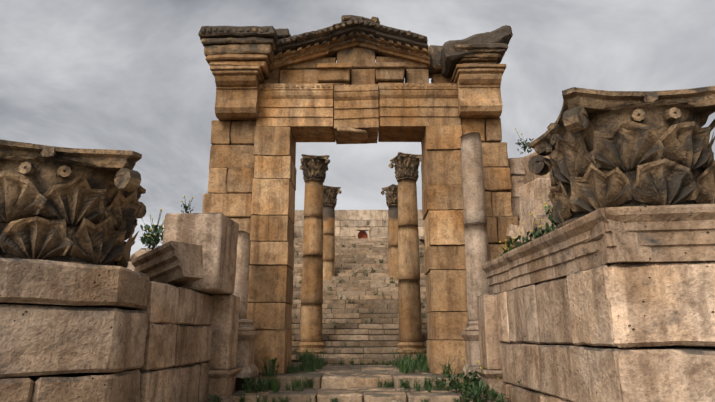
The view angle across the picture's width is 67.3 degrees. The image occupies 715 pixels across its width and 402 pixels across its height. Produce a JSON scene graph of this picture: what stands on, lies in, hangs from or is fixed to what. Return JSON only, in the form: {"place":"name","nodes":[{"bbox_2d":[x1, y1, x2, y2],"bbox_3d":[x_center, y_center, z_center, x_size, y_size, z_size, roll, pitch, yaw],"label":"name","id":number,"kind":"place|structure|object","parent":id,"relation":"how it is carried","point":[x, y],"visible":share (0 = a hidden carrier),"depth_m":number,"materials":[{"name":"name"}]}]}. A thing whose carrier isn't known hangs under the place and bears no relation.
{"place":"outdoors","nodes":[
{"label":"outdoors","id":0,"kind":"place"},
{"bbox_2d":[0,0,714,255],"label":"sky","id":1,"kind":"structure","parent":0,"point":[131,75],"materials":[{"name":"grey"}]},
{"bbox_2d":[289,400,472,401],"bbox_3d":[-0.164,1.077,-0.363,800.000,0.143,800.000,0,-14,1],"label":"ground","id":2,"kind":"structure","parent":0,"point":[398,401],"depth_m":9.23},
{"bbox_2d":[0,212,240,401],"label":"wall","id":3,"kind":"structure","parent":2,"relation":"on","point":[159,323],"depth_m":6.49,"materials":[{"name":"stone"}]},
{"bbox_2d":[0,139,145,267],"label":"capital","id":4,"kind":"object","parent":3,"relation":"on","point":[74,205],"visible":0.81,"depth_m":6.30,"materials":[{"name":"stone"}]},
{"bbox_2d":[127,152,555,270],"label":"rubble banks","id":5,"kind":"object","parent":2,"relation":"on","point":[526,200],"visible":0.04,"depth_m":9.98,"materials":[{"name":"stone"}]},
{"bbox_2d":[142,128,551,378],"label":"flowers","id":6,"kind":"object","parent":5,"relation":"on","point":[499,241],"visible":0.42,"depth_m":9.24,"materials":[{"name":"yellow plant"}]},
{"bbox_2d":[139,131,557,401],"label":"weeds","id":7,"kind":"object","parent":2,"relation":"on","point":[153,240],"visible":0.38,"depth_m":9.61,"materials":[{"name":"green plant"}]},
{"bbox_2d":[230,358,483,401],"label":"steps","id":8,"kind":"structure","parent":2,"relation":"on","point":[346,381],"depth_m":10.73,"materials":[{"name":"stone"}]},
{"bbox_2d":[231,230,259,377],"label":"engaged column","id":9,"kind":"structure","parent":8,"relation":"on","point":[248,334],"depth_m":10.94,"materials":[{"name":"stone"}]},
{"bbox_2d":[265,238,453,361],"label":"staircase","id":10,"kind":"structure","parent":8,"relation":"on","point":[358,336],"depth_m":21.36,"materials":[{"name":"stone"}]},
{"bbox_2d":[294,210,423,238],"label":"back wall","id":11,"kind":"structure","parent":10,"relation":"on","point":[375,219],"depth_m":33.08,"materials":[{"name":"stone"}]},
{"bbox_2d":[355,227,369,237],"bbox_3d":[0.320,2.151,32.999,0.920,1.000,0.370,0,-14,1],"label":"niche frame","id":12,"kind":"object","parent":11,"relation":"attached to","point":[357,229],"visible":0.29,"depth_m":32.92,"materials":[{"name":"beige stone"}]},
{"bbox_2d":[358,231,367,237],"bbox_3d":[0.322,2.203,33.125,0.600,0.720,0.300,0,-14,1],"label":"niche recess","id":13,"kind":"object","parent":12,"relation":"in","point":[362,234],"visible":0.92,"depth_m":33.22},
{"bbox_2d":[296,179,425,353],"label":"columns","id":14,"kind":"structure","parent":10,"relation":"on","point":[318,265],"depth_m":18.35,"materials":[{"name":"stone"}]},
{"bbox_2d":[300,152,421,206],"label":"capitals","id":15,"kind":"object","parent":14,"relation":"on","point":[315,167],"visible":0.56,"depth_m":19.10,"materials":[{"name":"stone"}]},
{"bbox_2d":[202,31,518,373],"bbox_3d":[-0.004,-0.138,12.561,7.344,7.997,1.758,0,-14,1],"label":"gateway","id":16,"kind":"object","parent":8,"relation":"on","point":[268,114],"visible":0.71,"depth_m":12.56,"materials":[{"name":"stone"}]},
{"bbox_2d":[198,15,512,78],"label":"cornice","id":17,"kind":"structure","parent":16,"relation":"on","point":[445,58],"depth_m":12.55,"materials":[{"name":"brown stone"}]},
{"bbox_2d":[460,132,489,377],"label":"engaged column","id":18,"kind":"structure","parent":8,"relation":"on","point":[475,230],"depth_m":11.17,"materials":[{"name":"stone"}]},
{"bbox_2d":[238,235,480,401],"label":"grass","id":19,"kind":"structure","parent":2,"relation":"on","point":[405,364],"depth_m":11.75,"materials":[{"name":"green plant"}]},
{"bbox_2d":[475,204,714,401],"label":"wall","id":20,"kind":"structure","parent":2,"relation":"on","point":[611,304],"depth_m":5.50,"materials":[{"name":"stone"}]},
{"bbox_2d":[528,86,714,228],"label":"capital","id":21,"kind":"object","parent":20,"relation":"on","point":[602,148],"visible":0.79,"depth_m":5.98,"materials":[{"name":"stone"}]}
]}

